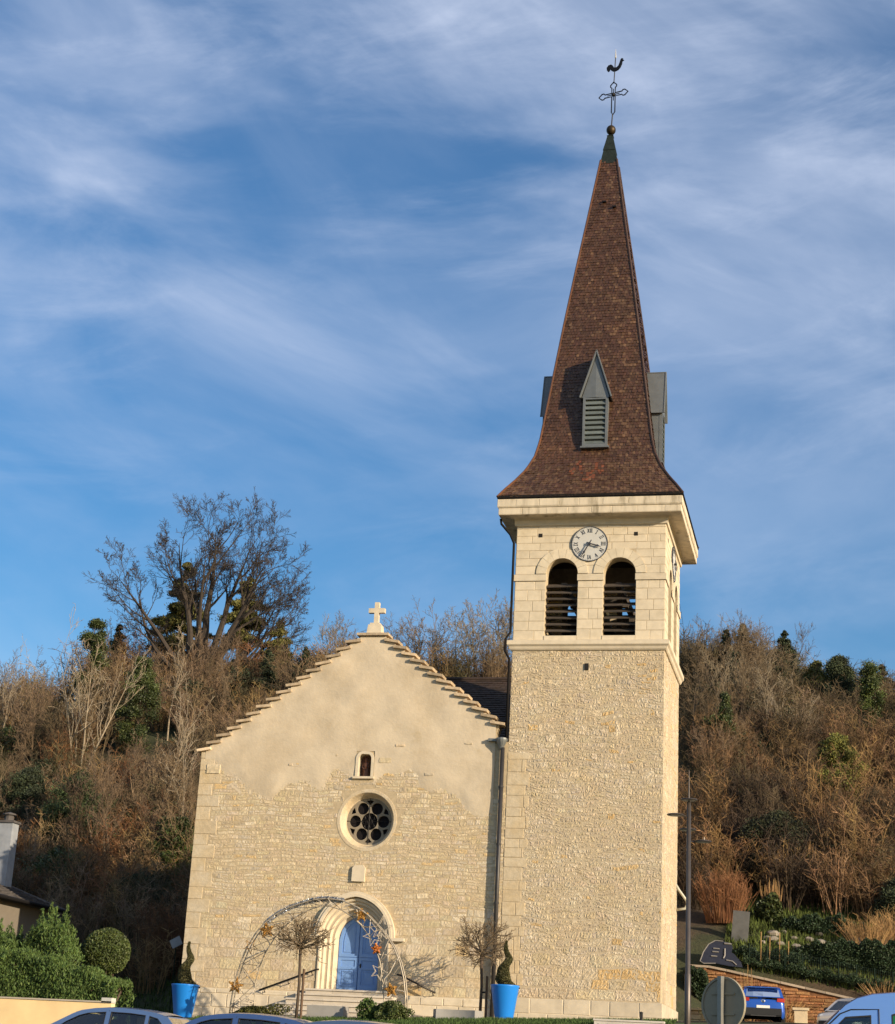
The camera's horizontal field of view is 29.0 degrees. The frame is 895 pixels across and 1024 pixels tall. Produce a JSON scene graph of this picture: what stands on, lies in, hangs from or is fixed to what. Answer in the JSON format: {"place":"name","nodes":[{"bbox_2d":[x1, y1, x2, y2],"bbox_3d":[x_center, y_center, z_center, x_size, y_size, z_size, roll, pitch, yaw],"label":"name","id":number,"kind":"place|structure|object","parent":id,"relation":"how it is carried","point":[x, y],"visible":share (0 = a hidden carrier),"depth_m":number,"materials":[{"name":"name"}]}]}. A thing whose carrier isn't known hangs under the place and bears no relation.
{"place":"outdoors","nodes":[
{"label":"outdoors","id":0,"kind":"place"},
{"bbox_2d":[12,848,183,1013],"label":"slope grass","id":1,"kind":"structure","parent":0,"point":[155,1000],"depth_m":81.26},
{"bbox_2d":[186,1014,707,1023],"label":"lawn","id":2,"kind":"structure","parent":0,"point":[511,1022],"depth_m":58.77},
{"bbox_2d":[263,912,334,1017],"bbox_3d":[-5.348,16.080,61.209,2.228,3.898,2.404,10,-20,-21],"label":"young tree","id":3,"kind":"object","parent":2,"relation":"on","point":[300,943],"visible":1,"depth_m":61.31,"materials":[{"name":"brown plant"}]},
{"bbox_2d":[593,1018,664,1023],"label":"wall","id":4,"kind":"structure","parent":2,"relation":"on","point":[606,1021],"depth_m":57.43,"materials":[{"name":"stone"}]},
{"bbox_2d":[0,691,894,1023],"bbox_3d":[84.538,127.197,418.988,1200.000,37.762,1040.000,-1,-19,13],"label":"ground","id":5,"kind":"structure","parent":0,"point":[704,933],"depth_m":82.72,"materials":[{"name":"green plant"}]},
{"bbox_2d":[0,723,30,762],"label":"evergreen bush","id":6,"kind":"object","parent":5,"relation":"on","point":[12,738],"visible":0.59,"depth_m":117.43,"materials":[{"name":"green plant"}]},
{"bbox_2d":[0,639,51,729],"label":"pale tree","id":7,"kind":"object","parent":5,"relation":"on","point":[9,697],"visible":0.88,"depth_m":122.54,"materials":[{"name":"brown plant"}]},
{"bbox_2d":[0,764,55,838],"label":"evergreen bush","id":8,"kind":"object","parent":5,"relation":"on","point":[25,786],"visible":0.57,"depth_m":106.33,"materials":[{"name":"green plant"}]},
{"bbox_2d":[0,812,70,991],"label":"house","id":9,"kind":"structure","parent":5,"relation":"on","point":[18,908],"depth_m":76.77,"materials":[{"name":"paint"}]},
{"bbox_2d":[15,755,68,783],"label":"evergreen bush","id":10,"kind":"object","parent":5,"relation":"on","point":[44,764],"visible":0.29,"depth_m":111.87,"materials":[{"name":"green plant"}]},
{"bbox_2d":[0,901,84,998],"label":"bush","id":11,"kind":"object","parent":5,"relation":"on","point":[42,936],"visible":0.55,"depth_m":58.51,"materials":[{"name":"green plant"}]},
{"bbox_2d":[17,842,83,898],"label":"evergreen bush","id":12,"kind":"object","parent":5,"relation":"on","point":[55,851],"visible":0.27,"depth_m":95.60,"materials":[{"name":"green plant"}]},
{"bbox_2d":[0,996,115,1023],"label":"garden wall","id":13,"kind":"structure","parent":5,"relation":"on","point":[16,1010],"depth_m":55.36,"materials":[{"name":"concrete"}]},
{"bbox_2d":[0,945,135,1023],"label":"hedge","id":14,"kind":"object","parent":5,"relation":"on","point":[35,965],"visible":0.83,"depth_m":56.25,"materials":[{"name":"green plant"}]},
{"bbox_2d":[32,768,120,847],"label":"evergreen bush","id":15,"kind":"object","parent":5,"relation":"on","point":[62,807],"visible":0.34,"depth_m":101.67,"materials":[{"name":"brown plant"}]},
{"bbox_2d":[18,603,150,770],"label":"pale tree","id":16,"kind":"object","parent":5,"relation":"on","point":[87,710],"visible":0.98,"depth_m":115.05,"materials":[{"name":"brown plant"}]},
{"bbox_2d":[69,618,111,703],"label":"ivy tree","id":17,"kind":"object","parent":5,"relation":"on","point":[99,625],"visible":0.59,"depth_m":127.39,"materials":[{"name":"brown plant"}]},
{"bbox_2d":[80,927,130,998],"bbox_3d":[-11.888,16.113,59.544,1.821,3.564,1.689,-1,-19,13],"label":"round bush","id":18,"kind":"object","parent":5,"relation":"on","point":[100,947],"visible":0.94,"depth_m":59.35,"materials":[{"name":"green plant"}]},
{"bbox_2d":[105,624,129,670],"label":"conifer tree","id":19,"kind":"object","parent":5,"relation":"on","point":[117,633],"visible":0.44,"depth_m":138.27,"materials":[{"name":"green plant"}]},
{"bbox_2d":[109,655,165,758],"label":"ivy tree","id":20,"kind":"object","parent":5,"relation":"on","point":[148,696],"visible":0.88,"depth_m":118.69,"materials":[{"name":"green plant"}]},
{"bbox_2d":[144,810,194,887],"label":"ivy bush","id":21,"kind":"object","parent":5,"relation":"on","point":[177,839],"visible":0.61,"depth_m":96.84,"materials":[{"name":"green plant"}]},
{"bbox_2d":[141,561,214,658],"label":"cedar tree","id":22,"kind":"object","parent":5,"relation":"on","point":[176,616],"visible":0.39,"depth_m":141.28,"materials":[{"name":"green plant"}]},
{"bbox_2d":[0,612,356,889],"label":"bare wood","id":23,"kind":"object","parent":5,"relation":"on","point":[30,706],"visible":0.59,"depth_m":114.80,"materials":[{"name":"plant"}]},
{"bbox_2d":[160,700,203,811],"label":"pale tree","id":24,"kind":"object","parent":5,"relation":"on","point":[184,748],"visible":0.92,"depth_m":103.58,"materials":[{"name":"brown plant"}]},
{"bbox_2d":[165,621,200,740],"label":"pale tree","id":25,"kind":"object","parent":5,"relation":"on","point":[179,673],"visible":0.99,"depth_m":122.07,"materials":[{"name":"beige plant"}]},
{"bbox_2d":[162,680,214,797],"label":"pale tree","id":26,"kind":"object","parent":5,"relation":"on","point":[183,729],"visible":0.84,"depth_m":109.09,"materials":[{"name":"brown plant"}]},
{"bbox_2d":[165,677,216,724],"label":"evergreen bush","id":27,"kind":"object","parent":5,"relation":"on","point":[192,684],"visible":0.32,"depth_m":124.30,"materials":[{"name":"green plant"}]},
{"bbox_2d":[83,487,314,681],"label":"oak tree","id":28,"kind":"object","parent":5,"relation":"on","point":[212,578],"visible":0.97,"depth_m":134.86,"materials":[{"name":"brown plant"}]},
{"bbox_2d":[0,617,401,995],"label":"scrub thicket","id":29,"kind":"object","parent":5,"relation":"on","point":[154,940],"visible":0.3,"depth_m":98.80,"materials":[{"name":"plant"}]},
{"bbox_2d":[211,576,268,667],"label":"cedar tree","id":30,"kind":"object","parent":5,"relation":"on","point":[233,614],"visible":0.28,"depth_m":141.45,"materials":[{"name":"green plant"}]},
{"bbox_2d":[225,665,264,708],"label":"evergreen bush","id":31,"kind":"object","parent":5,"relation":"on","point":[244,674],"visible":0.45,"depth_m":128.11,"materials":[{"name":"green plant"}]},
{"bbox_2d":[229,1004,292,1015],"bbox_3d":[-6.668,17.718,61.222,2.319,0.683,1.258,-12,-24,39],"label":"bush","id":32,"kind":"object","parent":5,"relation":"on","point":[264,1009],"visible":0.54,"depth_m":60.97,"materials":[{"name":"green plant"}]},
{"bbox_2d":[246,647,282,702],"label":"conifer tree","id":33,"kind":"object","parent":5,"relation":"on","point":[268,673],"visible":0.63,"depth_m":128.17,"materials":[{"name":"green plant"}]},
{"bbox_2d":[252,620,296,686],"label":"conifer tree","id":34,"kind":"object","parent":5,"relation":"on","point":[281,632],"visible":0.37,"depth_m":135.15,"materials":[{"name":"green plant"}]},
{"bbox_2d":[228,888,407,1016],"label":"decorative arch","id":35,"kind":"structure","parent":5,"relation":"on","point":[361,914],"depth_m":61.93,"materials":[{"name":"metal"}]},
{"bbox_2d":[178,630,511,708],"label":"scrub thicket","id":36,"kind":"object","parent":5,"relation":"on","point":[444,668],"visible":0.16,"depth_m":126.75,"materials":[{"name":"plant"}]},
{"bbox_2d":[182,602,510,1017],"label":"church","id":37,"kind":"structure","parent":5,"relation":"on","point":[294,805],"depth_m":67.64,"materials":[{"name":"stone"}]},
{"bbox_2d":[336,918,379,990],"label":"door","id":38,"kind":"structure","parent":37,"relation":"in","point":[356,958],"depth_m":66.66,"materials":[{"name":"blue paint"}]},
{"bbox_2d":[337,789,396,850],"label":"rose window","id":39,"kind":"structure","parent":37,"relation":"in","point":[367,819],"depth_m":67.91,"materials":[{"name":"stone"}]},
{"bbox_2d":[488,737,507,1017],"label":"downpipe","id":40,"kind":"object","parent":37,"relation":"attached to","point":[501,742],"visible":0.82,"depth_m":65.86,"materials":[{"name":"grey metal"}]},
{"bbox_2d":[355,997,376,1019],"bbox_3d":[-2.847,17.412,60.481,0.713,0.893,0.686,-1,-19,13],"label":"bush","id":41,"kind":"object","parent":5,"relation":"on","point":[366,1005],"visible":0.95,"depth_m":60.33,"materials":[{"name":"green plant"}]},
{"bbox_2d":[366,1000,414,1020],"bbox_3d":[-1.983,17.368,60.084,1.377,0.804,1.420,13,-21,-29],"label":"bush","id":42,"kind":"object","parent":5,"relation":"on","point":[389,1009],"visible":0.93,"depth_m":59.87,"materials":[{"name":"green plant"}]},
{"bbox_2d":[396,598,454,665],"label":"bare tree","id":43,"kind":"object","parent":5,"relation":"on","point":[414,647],"visible":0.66,"depth_m":131.09,"materials":[{"name":"brown plant"}]},
{"bbox_2d":[424,606,490,671],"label":"bare tree","id":44,"kind":"object","parent":5,"relation":"on","point":[456,639],"visible":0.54,"depth_m":132.53,"materials":[{"name":"brown plant"}]},
{"bbox_2d":[433,1009,482,1019],"bbox_3d":[0.332,17.706,60.337,1.790,0.635,0.647,-1,-19,13],"label":"bench","id":45,"kind":"object","parent":5,"relation":"on","point":[442,1013],"visible":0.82,"depth_m":60.23,"materials":[{"name":"grey stone"}]},
{"bbox_2d":[432,588,513,676],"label":"bare tree","id":46,"kind":"object","parent":5,"relation":"on","point":[503,636],"visible":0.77,"depth_m":129.34,"materials":[{"name":"brown plant"}]},
{"bbox_2d":[496,50,698,1020],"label":"bell tower","id":47,"kind":"structure","parent":5,"relation":"on","point":[593,514],"depth_m":67.78,"materials":[{"name":"stone"}]},
{"bbox_2d":[570,600,628,634],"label":"church bell","id":48,"kind":"object","parent":47,"relation":"hanging from","point":[607,613],"visible":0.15,"depth_m":71.18,"materials":[{"name":"brown metal"}]},
{"bbox_2d":[683,965,708,1000],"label":"hedge","id":49,"kind":"object","parent":5,"relation":"on","point":[699,980],"visible":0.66,"depth_m":78.24,"materials":[{"name":"green plant"}]},
{"bbox_2d":[680,647,716,760],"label":"bare tree","id":50,"kind":"object","parent":5,"relation":"on","point":[694,705],"visible":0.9,"depth_m":111.18,"materials":[{"name":"brown plant"}]},
{"bbox_2d":[684,613,725,683],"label":"bare tree","id":51,"kind":"object","parent":5,"relation":"on","point":[700,644],"visible":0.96,"depth_m":119.41,"materials":[{"name":"brown plant"}]},
{"bbox_2d":[700,644,741,712],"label":"bare tree","id":52,"kind":"object","parent":5,"relation":"on","point":[711,671],"visible":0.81,"depth_m":111.68,"materials":[{"name":"brown plant"}]},
{"bbox_2d":[708,629,735,681],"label":"conifer tree","id":53,"kind":"object","parent":5,"relation":"on","point":[723,638],"visible":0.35,"depth_m":124.42,"materials":[{"name":"green plant"}]},
{"bbox_2d":[679,640,765,718],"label":"bare tree","id":54,"kind":"object","parent":5,"relation":"on","point":[708,672],"visible":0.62,"depth_m":114.33,"materials":[{"name":"brown plant"}]},
{"bbox_2d":[691,859,758,923],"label":"willow bush","id":55,"kind":"object","parent":5,"relation":"on","point":[723,914],"visible":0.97,"depth_m":84.69,"materials":[{"name":"plant"}]},
{"bbox_2d":[713,691,737,754],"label":"ivy tree","id":56,"kind":"object","parent":5,"relation":"on","point":[725,704],"visible":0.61,"depth_m":107.34,"materials":[{"name":"green plant"}]},
{"bbox_2d":[714,651,755,695],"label":"evergreen bush","id":57,"kind":"object","parent":5,"relation":"on","point":[732,660],"visible":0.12,"depth_m":120.49,"materials":[{"name":"green plant"}]},
{"bbox_2d":[731,910,749,942],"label":"stone slab","id":58,"kind":"structure","parent":5,"relation":"on","point":[740,925],"depth_m":82.49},
{"bbox_2d":[732,654,759,716],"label":"bare tree","id":59,"kind":"object","parent":5,"relation":"on","point":[743,701],"visible":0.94,"depth_m":113.12,"materials":[{"name":"brown plant"}]},
{"bbox_2d":[678,614,819,764],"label":"bare wood","id":60,"kind":"object","parent":5,"relation":"on","point":[752,685],"visible":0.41,"depth_m":114.19,"materials":[{"name":"plant"}]},
{"bbox_2d":[737,618,772,669],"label":"bare tree","id":61,"kind":"object","parent":5,"relation":"on","point":[755,634],"visible":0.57,"depth_m":123.44,"materials":[{"name":"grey plant"}]},
{"bbox_2d":[723,653,799,723],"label":"bare tree","id":62,"kind":"object","parent":5,"relation":"on","point":[755,692],"visible":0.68,"depth_m":113.90,"materials":[{"name":"brown plant"}]},
{"bbox_2d":[735,944,801,963],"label":"hedge","id":63,"kind":"object","parent":5,"relation":"on","point":[741,949],"visible":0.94,"depth_m":80.14,"materials":[{"name":"green plant"}]},
{"bbox_2d":[754,892,783,923],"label":"ivy bush","id":64,"kind":"object","parent":5,"relation":"on","point":[774,912],"visible":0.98,"depth_m":84.94,"materials":[{"name":"green plant"}]},
{"bbox_2d":[749,629,788,681],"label":"bare tree","id":65,"kind":"object","parent":5,"relation":"on","point":[765,651],"visible":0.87,"depth_m":119.41,"materials":[{"name":"brown plant"}]},
{"bbox_2d":[691,964,852,1023],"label":"retaining wall","id":66,"kind":"structure","parent":5,"relation":"on","point":[788,990],"depth_m":78.24,"materials":[{"name":"orange stone"}]},
{"bbox_2d":[700,940,741,966],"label":"navy panel","id":67,"kind":"object","parent":66,"relation":"on","point":[717,952],"visible":1,"depth_m":79.83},
{"bbox_2d":[685,711,864,826],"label":"bare wood","id":68,"kind":"object","parent":5,"relation":"on","point":[738,740],"visible":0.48,"depth_m":100.38,"materials":[{"name":"plant"}]},
{"bbox_2d":[765,630,802,686],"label":"conifer tree","id":69,"kind":"object","parent":5,"relation":"on","point":[782,641],"visible":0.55,"depth_m":124.11,"materials":[{"name":"green plant"}]},
{"bbox_2d":[731,808,838,880],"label":"evergreen bush","id":70,"kind":"object","parent":5,"relation":"on","point":[771,816],"visible":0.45,"depth_m":90.88,"materials":[{"name":"green plant"}]},
{"bbox_2d":[677,607,894,921],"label":"scrub thicket","id":71,"kind":"object","parent":5,"relation":"on","point":[874,828],"visible":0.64,"depth_m":95.76,"materials":[{"name":"plant"}]},
{"bbox_2d":[755,673,824,754],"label":"pale tree","id":72,"kind":"object","parent":5,"relation":"on","point":[773,700],"visible":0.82,"depth_m":108.51,"materials":[{"name":"brown plant"}]},
{"bbox_2d":[768,994,828,1022],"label":"ornamental grass","id":73,"kind":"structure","parent":5,"relation":"on","point":[792,1017],"depth_m":76.95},
{"bbox_2d":[792,1007,808,1022],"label":"gate pillar","id":74,"kind":"structure","parent":5,"relation":"on","point":[800,1015],"depth_m":71.21,"materials":[{"name":"stone"}]},
{"bbox_2d":[794,660,835,714],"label":"tree","id":75,"kind":"object","parent":5,"relation":"on","point":[812,669],"visible":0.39,"depth_m":118.11,"materials":[{"name":"green plant"}]},
{"bbox_2d":[741,952,894,991],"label":"hedge","id":76,"kind":"object","parent":5,"relation":"on","point":[797,969],"visible":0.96,"depth_m":78.77,"materials":[{"name":"green plant"}]},
{"bbox_2d":[748,943,893,992],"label":"fence","id":77,"kind":"object","parent":5,"relation":"on","point":[819,966],"visible":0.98,"depth_m":79.04,"materials":[{"name":"plant"}]},
{"bbox_2d":[779,912,867,937],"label":"hedge","id":78,"kind":"object","parent":5,"relation":"on","point":[814,922],"visible":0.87,"depth_m":83.24,"materials":[{"name":"green plant"}]},
{"bbox_2d":[817,653,864,725],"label":"bush","id":79,"kind":"object","parent":5,"relation":"on","point":[836,667],"visible":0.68,"depth_m":116.64,"materials":[{"name":"green plant"}]},
{"bbox_2d":[811,732,873,804],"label":"evergreen bush","id":80,"kind":"object","parent":5,"relation":"on","point":[838,742],"visible":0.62,"depth_m":101.27,"materials":[{"name":"green plant"}]},
{"bbox_2d":[797,937,894,974],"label":"hedge","id":81,"kind":"object","parent":5,"relation":"on","point":[843,951],"visible":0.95,"depth_m":79.66,"materials":[{"name":"green plant"}]},
{"bbox_2d":[798,663,894,731],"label":"bare wood","id":82,"kind":"object","parent":5,"relation":"on","point":[856,693],"visible":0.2,"depth_m":113.87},
{"bbox_2d":[830,911,894,944],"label":"dry shrub","id":83,"kind":"object","parent":5,"relation":"on","point":[870,934],"visible":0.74,"depth_m":81.64,"materials":[{"name":"brown plant"}]},
{"bbox_2d":[854,659,887,727],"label":"ivy tree","id":84,"kind":"object","parent":5,"relation":"on","point":[869,681],"visible":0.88,"depth_m":114.11,"materials":[{"name":"green plant"}]},
{"bbox_2d":[864,908,894,941],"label":"dry shrub","id":85,"kind":"object","parent":5,"relation":"on","point":[889,926],"visible":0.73,"depth_m":82.33,"materials":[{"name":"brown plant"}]},
{"bbox_2d":[866,876,894,929],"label":"evergreen bush","id":86,"kind":"object","parent":5,"relation":"on","point":[888,891],"visible":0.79,"depth_m":84.36,"materials":[{"name":"green plant"}]},
{"bbox_2d":[0,0,894,705],"label":"sky","id":87,"kind":"structure","parent":0,"point":[319,257],"materials":[{"name":"blue"}]},
{"bbox_2d":[725,837,894,993],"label":"slope grass","id":88,"kind":"structure","parent":0,"point":[757,924],"depth_m":82.84,"materials":[{"name":"plant"}]},
{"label":"road","id":89,"kind":"structure","parent":0,"visible":0},
{"bbox_2d":[52,1007,190,1023],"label":"parked car","id":90,"kind":"object","parent":89,"relation":"on","point":[105,1015],"visible":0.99,"depth_m":35.92,"materials":[{"name":"blue metal"}]},
{"bbox_2d":[185,1013,311,1023],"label":"parked car","id":91,"kind":"object","parent":89,"relation":"on","point":[238,1018],"visible":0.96,"depth_m":31.22,"materials":[{"name":"blue paint"}]},
{"bbox_2d":[303,1020,391,1023],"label":"parked car","id":92,"kind":"object","parent":89,"relation":"on","point":[344,1022],"visible":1,"depth_m":27.80,"materials":[{"name":"blue paint"}]},
{"bbox_2d":[667,775,711,1023],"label":"street lamp","id":93,"kind":"object","parent":89,"relation":"on","point":[687,997],"visible":1,"depth_m":50.21,"materials":[{"name":"grey metal"}]},
{"bbox_2d":[701,976,745,1023],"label":"road sign","id":94,"kind":"object","parent":89,"relation":"on","point":[723,1000],"visible":1,"depth_m":24.32,"materials":[{"name":"metal"}]},
{"bbox_2d":[824,992,894,1023],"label":"van","id":95,"kind":"object","parent":89,"relation":"on","point":[876,1008],"visible":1,"depth_m":26.91,"materials":[{"name":"blue paint"}]},
{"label":"side road","id":96,"kind":"structure","parent":0,"visible":0},
{"bbox_2d":[742,986,785,1021],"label":"parked car","id":97,"kind":"object","parent":96,"relation":"on","point":[764,1003],"visible":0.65,"depth_m":68.84,"materials":[{"name":"blue paint"}]},
{"bbox_2d":[817,998,868,1023],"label":"parked car","id":98,"kind":"object","parent":96,"relation":"on","point":[830,1011],"visible":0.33,"depth_m":64.53,"materials":[{"name":"white paint"}]},
{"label":"forecourt","id":99,"kind":"structure","parent":0,"visible":0},
{"bbox_2d":[171,983,199,1016],"bbox_3d":[-9.687,18.019,63.571,1.040,1.260,1.040,-1,-19,13],"label":"planter","id":100,"kind":"object","parent":99,"relation":"on","point":[184,996],"visible":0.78,"depth_m":63.27,"materials":[{"name":"blue plastic"}]},
{"bbox_2d":[176,941,199,987],"bbox_3d":[-9.531,16.783,64.054,0.938,1.722,0.823,-1,-19,13],"label":"topiary","id":101,"kind":"object","parent":100,"relation":"in","point":[184,975],"visible":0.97,"depth_m":63.77,"materials":[{"name":"green plant"}]},
{"bbox_2d":[306,1005,348,1018],"bbox_3d":[-4.259,17.863,61.382,1.320,0.630,0.800,-1,-19,13],"label":"stone planter","id":102,"kind":"object","parent":99,"relation":"on","point":[322,1010],"visible":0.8,"depth_m":61.11,"materials":[{"name":"stone"}]},
{"bbox_2d":[267,988,416,1017],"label":"entrance steps","id":103,"kind":"structure","parent":99,"relation":"on","point":[351,999],"depth_m":64.44,"materials":[{"name":"stone"}]},
{"bbox_2d":[448,914,515,1010],"bbox_3d":[1.216,16.552,62.659,2.283,3.867,2.517,-1,-19,13],"label":"young tree","id":104,"kind":"object","parent":99,"relation":"on","point":[482,954],"visible":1,"depth_m":62.77,"materials":[{"name":"brown plant"}]},
{"bbox_2d":[491,984,519,1017],"bbox_3d":[2.030,17.520,61.653,1.040,1.260,1.040,-1,-19,13],"label":"planter","id":105,"kind":"object","parent":99,"relation":"on","point":[504,997],"visible":0.83,"depth_m":61.35,"materials":[{"name":"blue plastic"}]},
{"bbox_2d":[495,941,519,988],"bbox_3d":[2.181,16.286,62.145,0.917,1.725,0.824,-1,-19,13],"label":"topiary","id":106,"kind":"object","parent":105,"relation":"in","point":[502,976],"visible":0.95,"depth_m":61.85,"materials":[{"name":"green plant"}]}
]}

